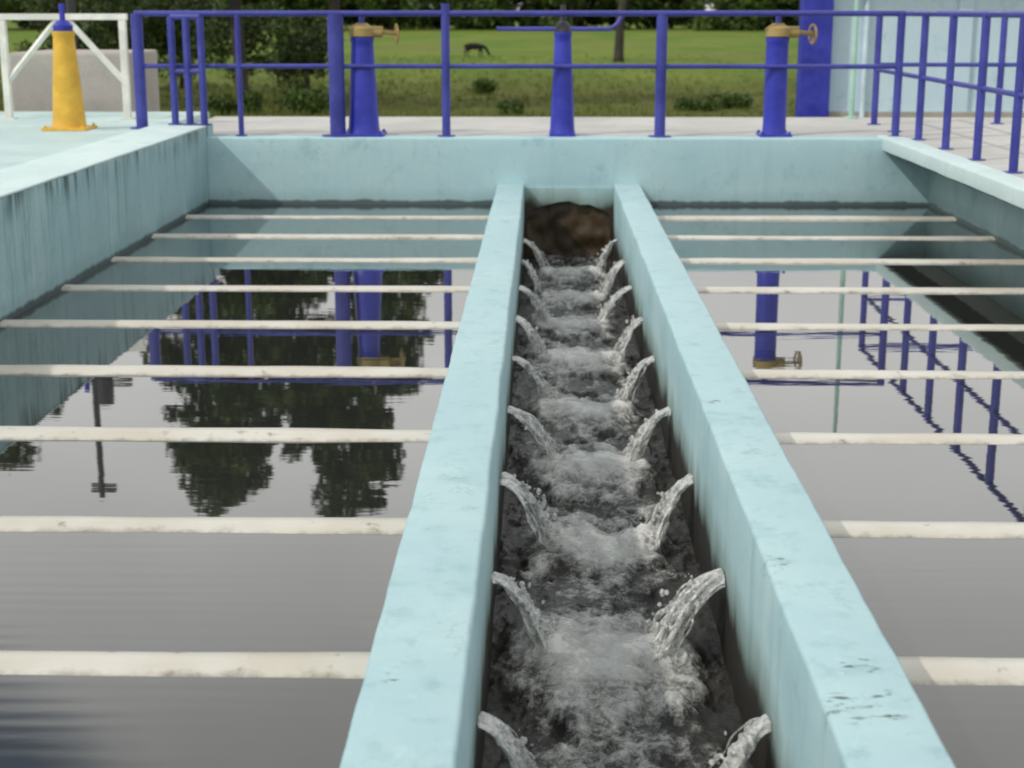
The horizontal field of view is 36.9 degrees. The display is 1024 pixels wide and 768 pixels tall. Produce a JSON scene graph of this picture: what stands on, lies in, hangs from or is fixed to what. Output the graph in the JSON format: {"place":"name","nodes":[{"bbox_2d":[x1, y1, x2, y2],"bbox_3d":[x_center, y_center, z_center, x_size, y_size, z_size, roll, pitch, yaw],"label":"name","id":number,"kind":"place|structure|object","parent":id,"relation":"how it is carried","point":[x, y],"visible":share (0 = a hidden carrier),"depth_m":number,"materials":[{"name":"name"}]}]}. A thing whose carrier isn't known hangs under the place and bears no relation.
{"place":"outdoors","nodes":[
{"label":"outdoors","id":0,"kind":"place"},
{"bbox_2d":[65,0,77,49],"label":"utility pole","id":1,"kind":"object","parent":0,"point":[70,7],"depth_m":29.26,"materials":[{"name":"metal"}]},
{"bbox_2d":[0,111,208,169],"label":"walkway","id":2,"kind":"structure","parent":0,"point":[24,138],"depth_m":14.21,"materials":[{"name":"concrete"}]},
{"bbox_2d":[0,14,135,118],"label":"steel frame","id":3,"kind":"object","parent":2,"relation":"on","point":[123,76],"visible":0.98,"depth_m":15.81,"materials":[{"name":"white paint"}]},
{"bbox_2d":[41,3,97,130],"bbox_3d":[-4.197,-2.981,14.444,0.418,1.160,0.418,0,14,1],"label":"valve pedestal","id":4,"kind":"object","parent":2,"relation":"on","point":[68,110],"visible":1,"depth_m":14.38,"materials":[{"name":"yellow paint"}]},
{"bbox_2d":[80,3,715,12],"label":"sky","id":5,"kind":"structure","parent":0,"point":[708,9],"materials":[{"name":"white"}]},
{"bbox_2d":[0,20,797,117],"bbox_3d":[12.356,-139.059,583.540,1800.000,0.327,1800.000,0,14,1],"label":"ground","id":6,"kind":"structure","parent":0,"point":[719,45],"depth_m":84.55,"materials":[{"name":"green plant"}]},
{"bbox_2d":[13,0,116,50],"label":"bush","id":7,"kind":"object","parent":6,"relation":"on","point":[45,5],"visible":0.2,"depth_m":57.82,"materials":[{"name":"green plant"}]},
{"bbox_2d":[20,0,144,51],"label":"bush","id":8,"kind":"object","parent":6,"relation":"on","point":[88,30],"visible":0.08,"depth_m":50.77,"materials":[{"name":"green plant"}]},
{"bbox_2d":[9,50,159,111],"bbox_3d":[-4.997,-2.718,18.283,1.350,2.435,1.400,0,14,1],"label":"concrete box","id":9,"kind":"object","parent":6,"relation":"on","point":[32,85],"visible":0.29,"depth_m":17.41,"materials":[{"name":"grey concrete"}]},
{"bbox_2d":[88,0,215,68],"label":"bush","id":10,"kind":"object","parent":6,"relation":"on","point":[154,31],"visible":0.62,"depth_m":48.50,"materials":[{"name":"green plant"}]},
{"bbox_2d":[137,0,228,88],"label":"bush","id":11,"kind":"object","parent":6,"relation":"on","point":[179,6],"visible":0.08,"depth_m":59.37,"materials":[{"name":"green plant"}]},
{"bbox_2d":[207,89,264,114],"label":"weed clump","id":12,"kind":"object","parent":6,"relation":"on","point":[222,103],"visible":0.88,"depth_m":44.24,"materials":[{"name":"green plant"}]},
{"bbox_2d":[228,0,248,109],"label":"broadleaf tree","id":13,"kind":"object","parent":6,"relation":"on","point":[234,5],"visible":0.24,"depth_m":44.99,"materials":[{"name":"brown plant"}]},
{"bbox_2d":[190,0,288,82],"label":"bush","id":14,"kind":"object","parent":6,"relation":"on","point":[252,38],"visible":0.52,"depth_m":56.48,"materials":[{"name":"green plant"}]},
{"bbox_2d":[264,16,327,91],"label":"bush","id":15,"kind":"object","parent":6,"relation":"on","point":[287,26],"visible":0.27,"depth_m":53.43,"materials":[{"name":"green plant"}]},
{"bbox_2d":[272,86,329,114],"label":"weed clump","id":16,"kind":"object","parent":6,"relation":"on","point":[306,99],"visible":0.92,"depth_m":44.26,"materials":[{"name":"green plant"}]},
{"bbox_2d":[268,19,344,90],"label":"bush","id":17,"kind":"object","parent":6,"relation":"on","point":[310,53],"visible":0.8,"depth_m":48.90,"materials":[{"name":"green plant"}]},
{"bbox_2d":[329,0,339,106],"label":"broadleaf tree","id":18,"kind":"object","parent":6,"relation":"on","point":[334,5],"visible":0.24,"depth_m":45.64,"materials":[{"name":"brown plant"}]},
{"bbox_2d":[0,0,799,30],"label":"wood","id":19,"kind":"object","parent":6,"relation":"on","point":[730,23],"visible":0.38,"depth_m":227.73,"materials":[{"name":"green plant"}]},
{"bbox_2d":[464,43,489,57],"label":"cow","id":20,"kind":"object","parent":6,"relation":"on","point":[473,46],"visible":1,"depth_m":95.65},
{"bbox_2d":[471,77,499,93],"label":"weed clump","id":21,"kind":"object","parent":6,"relation":"on","point":[481,84],"visible":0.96,"depth_m":54.98,"materials":[{"name":"green plant"}]},
{"bbox_2d":[497,98,525,114],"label":"weed clump","id":22,"kind":"object","parent":6,"relation":"on","point":[507,106],"visible":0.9,"depth_m":43.83,"materials":[{"name":"green plant"}]},
{"bbox_2d":[0,123,1023,321],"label":"settling tank","id":23,"kind":"object","parent":6,"relation":"on","point":[70,216],"visible":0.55,"depth_m":14.47,"materials":[{"name":"paint"}]},
{"bbox_2d":[0,651,370,678],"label":"collector pipe","id":24,"kind":"object","parent":23,"relation":"attached to","point":[349,665],"visible":0.44,"depth_m":4.32,"materials":[{"name":"white plastic"}]},
{"bbox_2d":[167,14,211,125],"bbox_3d":[-3.054,-2.957,14.457,0.429,1.024,0.143,2,14,9],"label":"guard railing","id":25,"kind":"object","parent":23,"relation":"on","point":[187,71],"visible":1,"depth_m":14.43,"materials":[{"name":"blue metal"}]},
{"bbox_2d":[0,516,406,534],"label":"collector pipe","id":26,"kind":"object","parent":23,"relation":"attached to","point":[309,525],"visible":0.45,"depth_m":5.48,"materials":[{"name":"white plastic"}]},
{"bbox_2d":[0,426,430,441],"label":"collector pipe","id":27,"kind":"object","parent":23,"relation":"attached to","point":[188,434],"visible":0.43,"depth_m":6.64,"materials":[{"name":"white plastic"}]},
{"bbox_2d":[0,365,447,376],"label":"collector pipe","id":28,"kind":"object","parent":23,"relation":"attached to","point":[165,370],"visible":0.34,"depth_m":7.82,"materials":[{"name":"white plastic"}]},
{"bbox_2d":[0,319,460,328],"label":"collector pipe","id":29,"kind":"object","parent":23,"relation":"attached to","point":[234,324],"visible":0.37,"depth_m":9.00,"materials":[{"name":"white plastic"}]},
{"bbox_2d":[0,204,491,767],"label":"water","id":30,"kind":"structure","parent":23,"relation":"in","point":[170,592],"depth_m":6.05,"materials":[{"name":"grey liquid"}]},
{"bbox_2d":[61,285,469,291],"bbox_3d":[-1.602,-0.583,10.232,2.862,0.147,0.272,0,14,1],"label":"collector pipe","id":31,"kind":"object","parent":23,"relation":"attached to","point":[261,288],"visible":0.38,"depth_m":10.17,"materials":[{"name":"white plastic"}]},
{"bbox_2d":[111,257,477,261],"bbox_3d":[-1.578,-0.866,11.404,2.862,0.150,0.268,0,14,1],"label":"collector pipe","id":32,"kind":"object","parent":23,"relation":"attached to","point":[278,259],"visible":0.35,"depth_m":11.34,"materials":[{"name":"white plastic"}]},
{"bbox_2d":[152,233,483,238],"bbox_3d":[-1.553,-1.155,12.574,2.862,0.146,0.270,0,14,1],"label":"collector pipe","id":33,"kind":"object","parent":23,"relation":"attached to","point":[413,236],"visible":0.37,"depth_m":12.51,"materials":[{"name":"white plastic"}]},
{"bbox_2d":[185,215,488,218],"bbox_3d":[-1.529,-1.437,13.745,2.863,0.150,0.268,0,14,1],"label":"collector pipe","id":34,"kind":"object","parent":23,"relation":"attached to","point":[346,216],"visible":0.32,"depth_m":13.68,"materials":[{"name":"white plastic"}]},
{"bbox_2d":[130,4,905,137],"bbox_3d":[0.028,-2.957,14.495,7.359,1.230,0.307,0,14,1],"label":"guard railing","id":35,"kind":"object","parent":23,"relation":"on","point":[335,66],"visible":0.89,"depth_m":14.44,"materials":[{"name":"blue metal"}]},
{"bbox_2d":[549,5,574,136],"bbox_3d":[0.482,-2.978,14.603,0.255,1.220,0.255,0,14,1],"label":"valve pedestal","id":36,"kind":"object","parent":23,"relation":"on","point":[562,116],"visible":1,"depth_m":14.56,"materials":[{"name":"blue paint"}]},
{"bbox_2d":[497,16,623,30],"bbox_3d":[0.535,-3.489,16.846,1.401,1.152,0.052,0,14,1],"label":"handle","id":37,"kind":"object","parent":36,"relation":"attached to","point":[616,24],"visible":0.59,"depth_m":16.73,"materials":[{"name":"blue paint"}]},
{"bbox_2d":[756,10,817,136],"bbox_3d":[2.610,-2.943,14.566,0.509,1.170,0.302,0,14,1],"label":"valve pedestal","id":38,"kind":"object","parent":23,"relation":"on","point":[778,34],"visible":1,"depth_m":14.50,"materials":[{"name":"blue paint"}]},
{"bbox_2d":[657,215,955,219],"bbox_3d":[2.550,-1.423,13.662,2.841,0.152,0.268,0,14,1],"label":"collector pipe","id":39,"kind":"object","parent":23,"relation":"attached to","point":[758,217],"visible":0.25,"depth_m":13.59,"materials":[{"name":"white plastic"}]},
{"bbox_2d":[667,235,994,239],"bbox_3d":[2.526,-1.132,12.492,2.843,0.150,0.269,0,14,1],"label":"collector pipe","id":40,"kind":"object","parent":23,"relation":"attached to","point":[839,237],"visible":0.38,"depth_m":12.43,"materials":[{"name":"white plastic"}]},
{"bbox_2d":[651,205,1023,767],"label":"water","id":41,"kind":"structure","parent":23,"relation":"in","point":[941,597],"depth_m":7.20,"materials":[{"name":"grey liquid"}]},
{"bbox_2d":[680,258,1023,263],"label":"collector pipe","id":42,"kind":"object","parent":23,"relation":"attached to","point":[845,261],"visible":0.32,"depth_m":11.25,"materials":[{"name":"white plastic"}]},
{"bbox_2d":[696,287,1023,293],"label":"collector pipe","id":43,"kind":"object","parent":23,"relation":"attached to","point":[960,290],"visible":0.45,"depth_m":10.09,"materials":[{"name":"white plastic"}]},
{"bbox_2d":[715,322,1023,330],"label":"collector pipe","id":44,"kind":"object","parent":23,"relation":"attached to","point":[829,326],"visible":0.32,"depth_m":8.93,"materials":[{"name":"white plastic"}]},
{"bbox_2d":[740,369,1023,378],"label":"collector pipe","id":45,"kind":"object","parent":23,"relation":"attached to","point":[862,374],"visible":0.39,"depth_m":7.76,"materials":[{"name":"white plastic"}]},
{"bbox_2d":[774,432,1023,443],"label":"collector pipe","id":46,"kind":"object","parent":23,"relation":"attached to","point":[868,438],"visible":0.36,"depth_m":6.59,"materials":[{"name":"white plastic"}]},
{"bbox_2d":[822,520,1023,538],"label":"collector pipe","id":47,"kind":"object","parent":23,"relation":"attached to","point":[940,529],"visible":0.41,"depth_m":5.43,"materials":[{"name":"white plastic"}]},
{"bbox_2d":[897,656,1023,684],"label":"collector pipe","id":48,"kind":"object","parent":23,"relation":"attached to","point":[957,671],"visible":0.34,"depth_m":4.26,"materials":[{"name":"white plastic"}]},
{"bbox_2d":[612,0,626,61],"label":"lawn tree","id":49,"kind":"object","parent":6,"relation":"on","point":[619,45],"visible":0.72,"depth_m":87.51,"materials":[{"name":"brown plant"}]},
{"bbox_2d":[340,184,955,767],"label":"launder channel","id":50,"kind":"object","parent":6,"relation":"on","point":[816,670],"visible":0.83,"depth_m":5.00,"materials":[{"name":"concrete"}]},
{"bbox_2d":[477,711,537,767],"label":"water jet","id":51,"kind":"object","parent":50,"relation":"attached to","point":[513,748],"visible":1,"depth_m":4.44},
{"bbox_2d":[491,572,555,653],"bbox_3d":[0.068,0.869,5.566,0.268,0.345,0.337,-2,14,-10],"label":"water jet","id":52,"kind":"object","parent":50,"relation":"attached to","point":[536,625],"visible":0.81,"depth_m":5.55},
{"bbox_2d":[500,472,563,544],"bbox_3d":[0.154,0.589,6.777,0.407,0.389,0.284,8,16,31],"label":"water jet","id":53,"kind":"object","parent":50,"relation":"attached to","point":[524,495],"visible":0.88,"depth_m":6.72},
{"bbox_2d":[515,315,548,361],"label":"water jet","id":54,"kind":"object","parent":50,"relation":"attached to","point":[538,344],"visible":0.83,"depth_m":10.23},
{"bbox_2d":[521,259,544,295],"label":"water jet","id":55,"kind":"object","parent":50,"relation":"attached to","point":[536,282],"visible":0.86,"depth_m":12.60},
{"bbox_2d":[512,356,557,399],"bbox_3d":[0.187,0.033,9.134,0.351,0.412,0.243,9,16,33],"label":"water jet","id":56,"kind":"object","parent":50,"relation":"attached to","point":[539,382],"visible":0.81,"depth_m":9.07},
{"bbox_2d":[507,406,565,459],"bbox_3d":[0.162,0.286,7.968,0.346,0.357,0.260,9,16,32],"label":"water jet","id":57,"kind":"object","parent":50,"relation":"attached to","point":[543,439],"visible":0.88,"depth_m":7.90},
{"bbox_2d":[519,285,553,325],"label":"water jet","id":58,"kind":"object","parent":50,"relation":"attached to","point":[541,311],"visible":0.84,"depth_m":11.41},
{"bbox_2d":[523,238,549,273],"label":"water jet","id":59,"kind":"object","parent":50,"relation":"attached to","point":[538,254],"visible":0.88,"depth_m":13.74},
{"bbox_2d":[596,239,617,271],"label":"water jet","id":60,"kind":"object","parent":50,"relation":"attached to","point":[603,257],"visible":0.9,"depth_m":13.73},
{"bbox_2d":[598,260,624,294],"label":"water jet","id":61,"kind":"object","parent":50,"relation":"attached to","point":[607,284],"visible":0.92,"depth_m":12.54},
{"bbox_2d":[595,285,631,325],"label":"water jet","id":62,"kind":"object","parent":50,"relation":"attached to","point":[607,308],"visible":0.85,"depth_m":11.41},
{"bbox_2d":[482,254,752,767],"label":"channel water","id":63,"kind":"structure","parent":50,"relation":"in","point":[598,579],"depth_m":6.40,"materials":[{"name":"grey liquid"}]},
{"bbox_2d":[612,315,642,362],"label":"water jet","id":64,"kind":"object","parent":50,"relation":"attached to","point":[621,344],"visible":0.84,"depth_m":10.23},
{"bbox_2d":[608,356,654,403],"bbox_3d":[0.710,0.018,9.113,0.275,0.378,0.277,0,14,1],"label":"water jet","id":65,"kind":"object","parent":50,"relation":"attached to","point":[626,391],"visible":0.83,"depth_m":9.06},
{"bbox_2d":[622,406,670,460],"bbox_3d":[0.640,0.331,7.932,0.296,0.421,0.313,10,17,36],"label":"water jet","id":66,"kind":"object","parent":50,"relation":"attached to","point":[635,447],"visible":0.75,"depth_m":7.87},
{"bbox_2d":[640,473,693,550],"bbox_3d":[0.672,0.612,6.758,0.256,0.424,0.303,0,14,1],"label":"water jet","id":67,"kind":"object","parent":50,"relation":"attached to","point":[665,506],"visible":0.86,"depth_m":6.73},
{"bbox_2d":[632,568,725,695],"bbox_3d":[0.602,0.886,5.568,0.341,0.402,0.719,0,14,1],"label":"water jet","id":68,"kind":"object","parent":50,"relation":"attached to","point":[681,610],"visible":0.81,"depth_m":5.52},
{"bbox_2d":[708,714,771,767],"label":"water jet","id":69,"kind":"object","parent":50,"relation":"attached to","point":[741,749],"visible":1,"depth_m":4.42},
{"bbox_2d":[672,95,720,111],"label":"weed clump","id":70,"kind":"object","parent":6,"relation":"on","point":[704,104],"visible":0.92,"depth_m":45.09,"materials":[{"name":"green plant"}]},
{"bbox_2d":[706,91,753,108],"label":"weed clump","id":71,"kind":"object","parent":6,"relation":"on","point":[735,100],"visible":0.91,"depth_m":46.03,"materials":[{"name":"green plant"}]},
{"bbox_2d":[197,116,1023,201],"bbox_3d":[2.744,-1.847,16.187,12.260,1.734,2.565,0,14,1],"label":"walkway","id":72,"kind":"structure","parent":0,"point":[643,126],"depth_m":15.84,"materials":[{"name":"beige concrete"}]},
{"bbox_2d":[341,10,399,136],"bbox_3d":[-1.343,-2.963,14.646,0.564,1.170,0.405,0,14,1],"label":"valve pedestal","id":73,"kind":"object","parent":72,"relation":"on","point":[363,114],"visible":0.99,"depth_m":14.57,"materials":[{"name":"blue paint"}]},
{"bbox_2d":[844,0,859,118],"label":"slim pole","id":74,"kind":"object","parent":72,"relation":"on","point":[853,71],"visible":1,"depth_m":16.86,"materials":[{"name":"metal"}]},
{"bbox_2d":[881,18,1015,123],"bbox_3d":[6.239,-3.303,16.049,4.800,1.164,0.139,0,14,1],"label":"guard railing","id":75,"kind":"object","parent":72,"relation":"on","point":[1001,64],"visible":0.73,"depth_m":16.06,"materials":[{"name":"blue metal"}]},
{"bbox_2d":[795,0,1023,117],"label":"pump house","id":76,"kind":"structure","parent":0,"point":[822,92],"depth_m":29.35,"materials":[{"name":"blue paint"}]},
{"bbox_2d":[903,136,1023,178],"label":"walkway","id":77,"kind":"structure","parent":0,"point":[995,153],"depth_m":13.32,"materials":[{"name":"beige concrete"}]},
{"bbox_2d":[867,11,1023,173],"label":"guard railing","id":78,"kind":"object","parent":77,"relation":"on","point":[982,88],"visible":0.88,"depth_m":12.88,"materials":[{"name":"blue metal"}]}
]}

